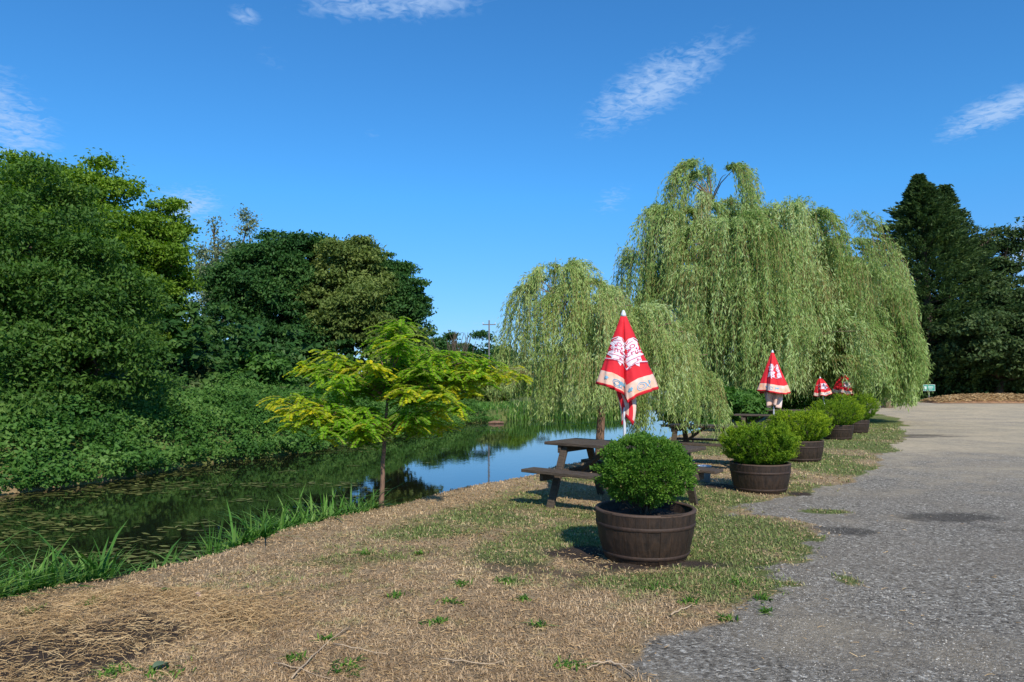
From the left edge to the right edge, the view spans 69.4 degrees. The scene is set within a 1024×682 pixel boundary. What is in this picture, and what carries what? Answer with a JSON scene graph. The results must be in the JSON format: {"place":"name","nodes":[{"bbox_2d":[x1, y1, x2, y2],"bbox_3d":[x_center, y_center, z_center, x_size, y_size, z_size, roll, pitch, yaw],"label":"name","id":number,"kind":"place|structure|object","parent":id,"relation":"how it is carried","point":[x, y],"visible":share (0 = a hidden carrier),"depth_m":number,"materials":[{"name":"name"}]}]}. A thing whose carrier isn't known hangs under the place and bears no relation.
{"place":"outdoors","nodes":[
{"label":"outdoors","id":0,"kind":"place"},
{"bbox_2d":[0,391,699,592],"bbox_3d":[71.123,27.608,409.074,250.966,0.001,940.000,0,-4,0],"label":"river water","id":1,"kind":"structure","parent":0,"point":[481,453],"depth_m":15.08,"materials":[{"name":"green liquid"}]},
{"bbox_2d":[0,521,183,599],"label":"reed bed","id":2,"kind":"object","parent":1,"relation":"in","point":[29,582],"visible":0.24,"depth_m":5.70,"materials":[{"name":"green plant"}]},
{"bbox_2d":[107,539,179,577],"bbox_3d":[-3.398,2.065,6.510,1.694,0.831,1.886,0,-4,0],"label":"reed bed","id":3,"kind":"object","parent":1,"relation":"in","point":[168,555],"visible":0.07,"depth_m":6.49,"materials":[{"name":"green plant"}]},
{"bbox_2d":[207,519,223,556],"bbox_3d":[-2.902,2.134,7.271,0.218,0.789,0.293,3,-5,-39],"label":"reed bed","id":4,"kind":"object","parent":1,"relation":"in","point":[216,549],"visible":0.4,"depth_m":7.29,"materials":[{"name":"green plant"}]},
{"bbox_2d":[117,480,415,571],"bbox_3d":[-2.360,2.094,8.368,2.606,1.005,3.893,-2,-4,34],"label":"reed bed","id":5,"kind":"object","parent":1,"relation":"in","point":[263,530],"visible":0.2,"depth_m":8.10,"materials":[{"name":"green plant"}]},
{"bbox_2d":[0,419,690,567],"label":"floating weed","id":6,"kind":"object","parent":1,"relation":"on","point":[93,528],"visible":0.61,"depth_m":11.19,"materials":[{"name":"green plant"}]},
{"bbox_2d":[488,419,503,423],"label":"driftwood log","id":7,"kind":"object","parent":1,"relation":"on","point":[496,422],"visible":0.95,"depth_m":40.99,"materials":[{"name":"brown wood"}]},
{"bbox_2d":[507,398,620,420],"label":"reed bed","id":8,"kind":"object","parent":1,"relation":"on","point":[523,417],"visible":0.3,"depth_m":47.35,"materials":[{"name":"green plant"}]},
{"bbox_2d":[0,389,913,681],"bbox_3d":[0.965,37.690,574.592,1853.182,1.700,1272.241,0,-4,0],"label":"ground","id":9,"kind":"structure","parent":0,"point":[596,551],"depth_m":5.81,"materials":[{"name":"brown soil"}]},
{"bbox_2d":[0,146,171,321],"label":"ash tree","id":10,"kind":"object","parent":9,"relation":"on","point":[115,186],"visible":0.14,"depth_m":25.12,"materials":[{"name":"green plant"}]},
{"bbox_2d":[0,153,187,422],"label":"horse chestnut tree","id":11,"kind":"object","parent":9,"relation":"on","point":[62,312],"visible":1,"depth_m":17.66,"materials":[{"name":"green plant"}]},
{"bbox_2d":[152,661,168,667],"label":"dry leaf","id":12,"kind":"object","parent":9,"relation":"on","point":[157,663],"visible":0.98,"depth_m":3.93,"materials":[{"name":"green plant"}]},
{"bbox_2d":[124,195,206,369],"bbox_3d":[-13.674,-1.438,27.588,4.050,8.366,4.210,0,-4,0],"label":"ash tree","id":13,"kind":"object","parent":9,"relation":"on","point":[171,234],"visible":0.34,"depth_m":27.77,"materials":[{"name":"green plant"}]},
{"bbox_2d":[0,577,348,681],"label":"raked straw","id":14,"kind":"object","parent":9,"relation":"on","point":[118,589],"visible":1,"depth_m":4.62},
{"bbox_2d":[159,351,221,386],"bbox_3d":[-13.630,1.591,30.845,3.411,3.084,3.040,0,-4,0],"label":"bush","id":15,"kind":"object","parent":9,"relation":"on","point":[198,373],"visible":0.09,"depth_m":30.30,"materials":[{"name":"green plant"}]},
{"bbox_2d":[65,369,316,394],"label":"undergrowth","id":16,"kind":"object","parent":9,"relation":"on","point":[195,383],"visible":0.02,"depth_m":25.23,"materials":[{"name":"green plant"}]},
{"bbox_2d":[79,301,367,388],"bbox_3d":[-15.567,1.268,40.993,16.156,4.627,34.964,0,-4,0],"label":"wood edge","id":17,"kind":"object","parent":9,"relation":"on","point":[206,337],"visible":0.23,"depth_m":28.76,"materials":[{"name":"green plant"}]},
{"bbox_2d":[184,203,262,324],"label":"birch tree","id":18,"kind":"object","parent":9,"relation":"on","point":[216,252],"visible":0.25,"depth_m":48.38,"materials":[{"name":"green plant"}]},
{"bbox_2d":[0,366,502,493],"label":"bramble thicket","id":19,"kind":"object","parent":9,"relation":"on","point":[225,406],"visible":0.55,"depth_m":18.53,"materials":[{"name":"green plant"}]},
{"bbox_2d":[215,350,304,390],"bbox_3d":[-10.142,1.731,29.830,3.268,2.723,3.190,0,-4,0],"label":"bush","id":20,"kind":"object","parent":9,"relation":"on","point":[274,370],"visible":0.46,"depth_m":29.26,"materials":[{"name":"green plant"}]},
{"bbox_2d":[191,227,343,376],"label":"sycamore tree","id":21,"kind":"object","parent":9,"relation":"on","point":[263,277],"visible":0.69,"depth_m":40.47,"materials":[{"name":"green plant"}]},
{"bbox_2d":[274,662,329,678],"bbox_3d":[-1.107,1.735,3.903,0.419,0.015,0.018,-2,-4,31],"label":"dry stalk","id":22,"kind":"object","parent":9,"relation":"on","point":[297,667],"visible":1,"depth_m":3.93,"materials":[{"name":"beige plant"}]},
{"bbox_2d":[291,627,348,678],"bbox_3d":[-1.082,1.750,4.197,0.034,0.016,0.827,-1,-4,8],"label":"dry stick","id":23,"kind":"object","parent":9,"relation":"on","point":[294,674],"visible":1,"depth_m":4.11,"materials":[{"name":"beige wood"}]},
{"bbox_2d":[287,234,405,374],"bbox_3d":[-8.850,-1.243,40.446,6.802,9.601,6.071,0,-4,0],"label":"oak tree","id":24,"kind":"object","parent":9,"relation":"on","point":[352,278],"visible":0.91,"depth_m":39.73,"materials":[{"name":"green plant"}]},
{"bbox_2d":[334,643,387,653],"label":"dry stalk","id":25,"kind":"object","parent":9,"relation":"on","point":[358,648],"visible":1,"depth_m":4.21,"materials":[{"name":"beige plant"}]},
{"bbox_2d":[256,316,532,508],"bbox_3d":[-1.434,0.986,9.737,3.493,2.552,2.806,0,-4,0],"label":"honey locust sapling","id":26,"kind":"object","parent":9,"relation":"on","point":[411,377],"visible":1,"depth_m":9.14,"materials":[{"name":"green plant"}]},
{"bbox_2d":[12,547,776,681],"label":"weeds","id":27,"kind":"object","parent":9,"relation":"on","point":[522,598],"visible":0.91,"depth_m":4.74,"materials":[{"name":"green plant"}]},
{"bbox_2d":[356,252,439,337],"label":"oak tree","id":28,"kind":"object","parent":9,"relation":"on","point":[412,300],"visible":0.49,"depth_m":41.51,"materials":[{"name":"green plant"}]},
{"bbox_2d":[356,324,439,385],"bbox_3d":[-5.399,1.374,36.040,4.456,4.674,3.899,0,-4,0],"label":"bush","id":29,"kind":"object","parent":9,"relation":"on","point":[421,343],"visible":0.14,"depth_m":35.60,"materials":[{"name":"green plant"}]},
{"bbox_2d":[426,330,462,357],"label":"bush","id":30,"kind":"object","parent":9,"relation":"on","point":[440,342],"visible":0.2,"depth_m":187.03,"materials":[{"name":"green plant"}]},
{"bbox_2d":[426,367,475,399],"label":"bush","id":31,"kind":"object","parent":9,"relation":"on","point":[461,392],"visible":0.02,"depth_m":57.05,"materials":[{"name":"green plant"}]},
{"bbox_2d":[431,331,475,362],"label":"dead shrub","id":32,"kind":"object","parent":9,"relation":"on","point":[453,340],"visible":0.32,"depth_m":180.32,"materials":[{"name":"plant"}]},
{"bbox_2d":[440,342,473,348],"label":"bush","id":33,"kind":"object","parent":9,"relation":"on","point":[460,344],"visible":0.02,"depth_m":231.57,"materials":[{"name":"green plant"}]},
{"bbox_2d":[440,658,504,663],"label":"dry stalk","id":34,"kind":"object","parent":9,"relation":"on","point":[468,661],"visible":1,"depth_m":4.02,"materials":[{"name":"beige plant"}]},
{"bbox_2d":[461,382,505,402],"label":"bush","id":35,"kind":"object","parent":9,"relation":"on","point":[486,398],"visible":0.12,"depth_m":60.51,"materials":[{"name":"green plant"}]},
{"bbox_2d":[460,329,516,366],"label":"bush","id":36,"kind":"object","parent":9,"relation":"on","point":[480,334],"visible":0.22,"depth_m":208.90,"materials":[{"name":"green plant"}]},
{"bbox_2d":[483,320,495,366],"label":"utility pole","id":37,"kind":"object","parent":9,"relation":"on","point":[488,324],"visible":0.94,"depth_m":85.14,"materials":[{"name":"brown wood"}]},
{"bbox_2d":[473,347,534,371],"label":"bush","id":38,"kind":"object","parent":9,"relation":"on","point":[496,351],"visible":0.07,"depth_m":128.08,"materials":[{"name":"green plant"}]},
{"bbox_2d":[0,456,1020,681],"bbox_3d":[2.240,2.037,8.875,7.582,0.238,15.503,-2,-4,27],"label":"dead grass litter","id":39,"kind":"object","parent":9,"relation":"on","point":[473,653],"visible":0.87,"depth_m":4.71,"materials":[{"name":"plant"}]},
{"bbox_2d":[484,371,541,401],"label":"bush","id":40,"kind":"object","parent":9,"relation":"on","point":[504,398],"visible":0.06,"depth_m":64.83,"materials":[{"name":"green plant"}]},
{"bbox_2d":[470,400,591,418],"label":"meadow grass","id":41,"kind":"structure","parent":9,"relation":"on","point":[488,405],"depth_m":49.08,"materials":[{"name":"green plant"}]},
{"bbox_2d":[485,257,733,454],"bbox_3d":[1.576,0.521,13.219,4.391,4.224,3.810,4,-5,-45],"label":"weeping willow","id":42,"kind":"object","parent":9,"relation":"on","point":[594,318],"visible":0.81,"depth_m":12.53,"materials":[{"name":"green plant"}]},
{"bbox_2d":[594,660,633,667],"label":"dry stalk","id":43,"kind":"object","parent":9,"relation":"on","point":[611,663],"visible":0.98,"depth_m":4.00,"materials":[{"name":"beige plant"}]},
{"bbox_2d":[605,660,635,679],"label":"dry stalk","id":44,"kind":"object","parent":9,"relation":"on","point":[614,663],"visible":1,"depth_m":3.94,"materials":[{"name":"beige plant"}]},
{"bbox_2d":[521,438,723,507],"bbox_3d":[1.402,1.710,9.355,1.976,0.813,1.662,-2,-3,38],"label":"picnic table","id":45,"kind":"object","parent":9,"relation":"on","point":[559,471],"visible":0.56,"depth_m":9.37,"materials":[{"name":"brown wood"}]},
{"bbox_2d":[595,310,658,435],"bbox_3d":[1.468,0.896,9.441,0.815,2.590,0.458,0,-4,0],"label":"parasol","id":46,"kind":"object","parent":9,"relation":"on","point":[626,375],"visible":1,"depth_m":9.35,"materials":[{"name":"red fabric"}]},
{"bbox_2d":[590,430,698,566],"bbox_3d":[1.173,1.365,6.623,0.964,1.128,0.980,0,-3,0],"label":"barrel planter","id":47,"kind":"object","parent":9,"relation":"on","point":[644,517],"visible":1,"depth_m":6.35,"materials":[{"name":"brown wood"}]},
{"bbox_2d":[670,604,691,614],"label":"dry stalk","id":48,"kind":"object","parent":9,"relation":"on","point":[672,613],"visible":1,"depth_m":4.90,"materials":[{"name":"beige plant"}]},
{"bbox_2d":[649,382,733,442],"bbox_3d":[4.481,1.936,18.719,2.079,2.056,2.013,-1,-4,22],"label":"bush","id":49,"kind":"object","parent":9,"relation":"on","point":[709,421],"visible":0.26,"depth_m":18.54,"materials":[{"name":"green plant"}]},
{"bbox_2d":[698,465,711,481],"bbox_3d":[2.995,2.059,11.494,0.214,0.250,0.210,0,-4,0],"label":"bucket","id":50,"kind":"object","parent":9,"relation":"on","point":[706,477],"visible":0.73,"depth_m":11.41,"materials":[{"name":"blue plastic"}]},
{"bbox_2d":[661,423,765,446],"bbox_3d":[3.850,1.999,14.103,1.900,0.782,1.598,-2,-4,30],"label":"picnic table","id":51,"kind":"object","parent":9,"relation":"on","point":[685,438],"visible":0.33,"depth_m":14.17,"materials":[{"name":"brown wood"}]},
{"bbox_2d":[720,386,772,424],"bbox_3d":[7.475,2.431,24.875,2.109,1.863,1.994,1,-4,-23],"label":"bush","id":52,"kind":"object","parent":9,"relation":"on","point":[743,403],"visible":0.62,"depth_m":24.43,"materials":[{"name":"green plant"}]},
{"bbox_2d":[727,388,771,423],"bbox_3d":[8.602,2.581,26.913,1.798,1.804,1.634,0,-4,0],"label":"bush","id":53,"kind":"object","parent":9,"relation":"on","point":[749,391],"visible":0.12,"depth_m":26.53,"materials":[{"name":"green plant"}]},
{"bbox_2d":[717,420,804,494],"bbox_3d":[3.587,1.653,10.692,1.252,1.040,1.199,0,-3,0],"label":"barrel planter","id":54,"kind":"object","parent":9,"relation":"on","point":[758,467],"visible":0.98,"depth_m":10.36,"materials":[{"name":"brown wood"}]},
{"bbox_2d":[734,414,805,428],"bbox_3d":[6.950,2.370,19.891,1.900,0.782,1.598,-1,-4,22],"label":"picnic table","id":55,"kind":"object","parent":9,"relation":"on","point":[743,417],"visible":0.29,"depth_m":19.93,"materials":[{"name":"brown wood"}]},
{"bbox_2d":[757,350,790,413],"bbox_3d":[7.060,1.543,19.946,0.931,2.610,0.784,0,-4,0],"label":"parasol","id":56,"kind":"object","parent":55,"relation":"on","point":[773,387],"visible":1,"depth_m":19.85,"materials":[{"name":"red fabric"}]},
{"bbox_2d":[609,156,932,417],"bbox_3d":[10.465,-2.166,31.180,13.201,12.017,10.891,0,-4,0],"label":"weeping willow","id":57,"kind":"object","parent":9,"relation":"on","point":[788,274],"visible":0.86,"depth_m":29.64,"materials":[{"name":"green plant"}]},
{"bbox_2d":[765,409,815,427],"bbox_3d":[9.400,2.665,24.481,1.900,0.782,1.598,-1,-4,18],"label":"picnic table","id":58,"kind":"object","parent":9,"relation":"on","point":[775,410],"visible":0.28,"depth_m":24.61,"materials":[{"name":"brown wood"}]},
{"bbox_2d":[764,408,835,461],"bbox_3d":[5.864,1.892,15.032,1.415,1.103,1.391,-2,-4,15],"label":"barrel planter","id":59,"kind":"object","parent":9,"relation":"on","point":[811,449],"visible":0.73,"depth_m":14.65,"materials":[{"name":"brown wood"}]},
{"bbox_2d":[775,380,845,412],"bbox_3d":[12.894,2.717,32.881,4.808,2.234,2.949,1,-4,-15],"label":"bush","id":60,"kind":"object","parent":9,"relation":"on","point":[794,404],"visible":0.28,"depth_m":31.74,"materials":[{"name":"green plant"}]},
{"bbox_2d":[813,377,831,403],"bbox_3d":[11.781,2.345,27.903,0.735,2.020,0.641,-8,-4,0],"label":"parasol","id":61,"kind":"object","parent":9,"relation":"on","point":[822,388],"visible":0.99,"depth_m":27.79,"materials":[{"name":"red fabric"}]},
{"bbox_2d":[807,398,865,439],"bbox_3d":[9.309,2.205,21.230,1.612,1.234,1.630,-2,-3,31],"label":"barrel planter","id":62,"kind":"object","parent":9,"relation":"on","point":[843,429],"visible":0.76,"depth_m":20.84,"materials":[{"name":"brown wood"}]},
{"bbox_2d":[832,375,853,399],"bbox_3d":[13.123,2.367,29.405,0.935,2.160,0.827,7,-4,0],"label":"parasol","id":63,"kind":"object","parent":9,"relation":"on","point":[839,387],"visible":0.67,"depth_m":29.22,"materials":[{"name":"red fabric"}]},
{"bbox_2d":[828,392,880,432],"bbox_3d":[11.258,2.340,24.297,1.599,1.364,1.669,5,-7,-43],"label":"barrel planter","id":64,"kind":"object","parent":9,"relation":"on","point":[862,425],"visible":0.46,"depth_m":23.93,"materials":[{"name":"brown wood"}]},
{"bbox_2d":[716,355,1023,400],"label":"hedge undergrowth","id":65,"kind":"object","parent":9,"relation":"on","point":[940,389],"visible":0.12,"depth_m":57.08,"materials":[{"name":"green plant"}]},
{"bbox_2d":[810,303,934,415],"bbox_3d":[14.959,1.142,31.741,4.818,5.424,6.099,1,-4,-13],"label":"weeping willow","id":66,"kind":"object","parent":9,"relation":"on","point":[912,352],"visible":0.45,"depth_m":29.89,"materials":[{"name":"green plant"}]},
{"bbox_2d":[838,255,926,407],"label":"weeping willow","id":67,"kind":"object","parent":9,"relation":"on","point":[888,405],"visible":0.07,"depth_m":42.39,"materials":[{"name":"green plant"}]},
{"bbox_2d":[853,173,1023,389],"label":"cypress tree","id":68,"kind":"object","parent":9,"relation":"on","point":[921,212],"visible":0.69,"depth_m":57.83,"materials":[{"name":"green plant"}]},
{"bbox_2d":[917,294,966,369],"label":"dark tree","id":69,"kind":"object","parent":9,"relation":"on","point":[936,305],"visible":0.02,"depth_m":60.37,"materials":[{"name":"green plant"}]},
{"bbox_2d":[906,184,1001,394],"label":"cypress tree","id":70,"kind":"object","parent":9,"relation":"on","point":[948,191],"visible":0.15,"depth_m":61.49,"materials":[{"name":"green plant"}]},
{"bbox_2d":[923,287,1023,393],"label":"spreading tree","id":71,"kind":"object","parent":9,"relation":"on","point":[987,332],"visible":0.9,"depth_m":54.58,"materials":[{"name":"green plant"}]},
{"bbox_2d":[953,216,1023,305],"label":"sparse tree","id":72,"kind":"object","parent":9,"relation":"on","point":[1011,244],"visible":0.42,"depth_m":59.91,"materials":[{"name":"green plant"}]},
{"bbox_2d":[0,0,1023,383],"label":"sky","id":73,"kind":"structure","parent":0,"point":[482,143],"materials":[{"name":"blue"}]},
{"bbox_2d":[631,401,1023,681],"bbox_3d":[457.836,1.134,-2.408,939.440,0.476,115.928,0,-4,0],"label":"gravel car park","id":74,"kind":"structure","parent":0,"point":[965,434],"depth_m":5.80,"materials":[{"name":"grey gravel"}]},
{"bbox_2d":[606,457,1023,681],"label":"loose gravel","id":75,"kind":"structure","parent":74,"relation":"on","point":[873,597],"depth_m":5.02,"materials":[{"name":"grey gravel"}]},
{"bbox_2d":[923,385,934,396],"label":"information sign","id":76,"kind":"object","parent":74,"relation":"on","point":[931,387],"visible":0.81,"depth_m":52.87,"materials":[{"name":"metal"}]},
{"bbox_2d":[920,392,1023,402],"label":"straw heap","id":77,"kind":"object","parent":74,"relation":"on","point":[988,397],"visible":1,"depth_m":50.42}
]}

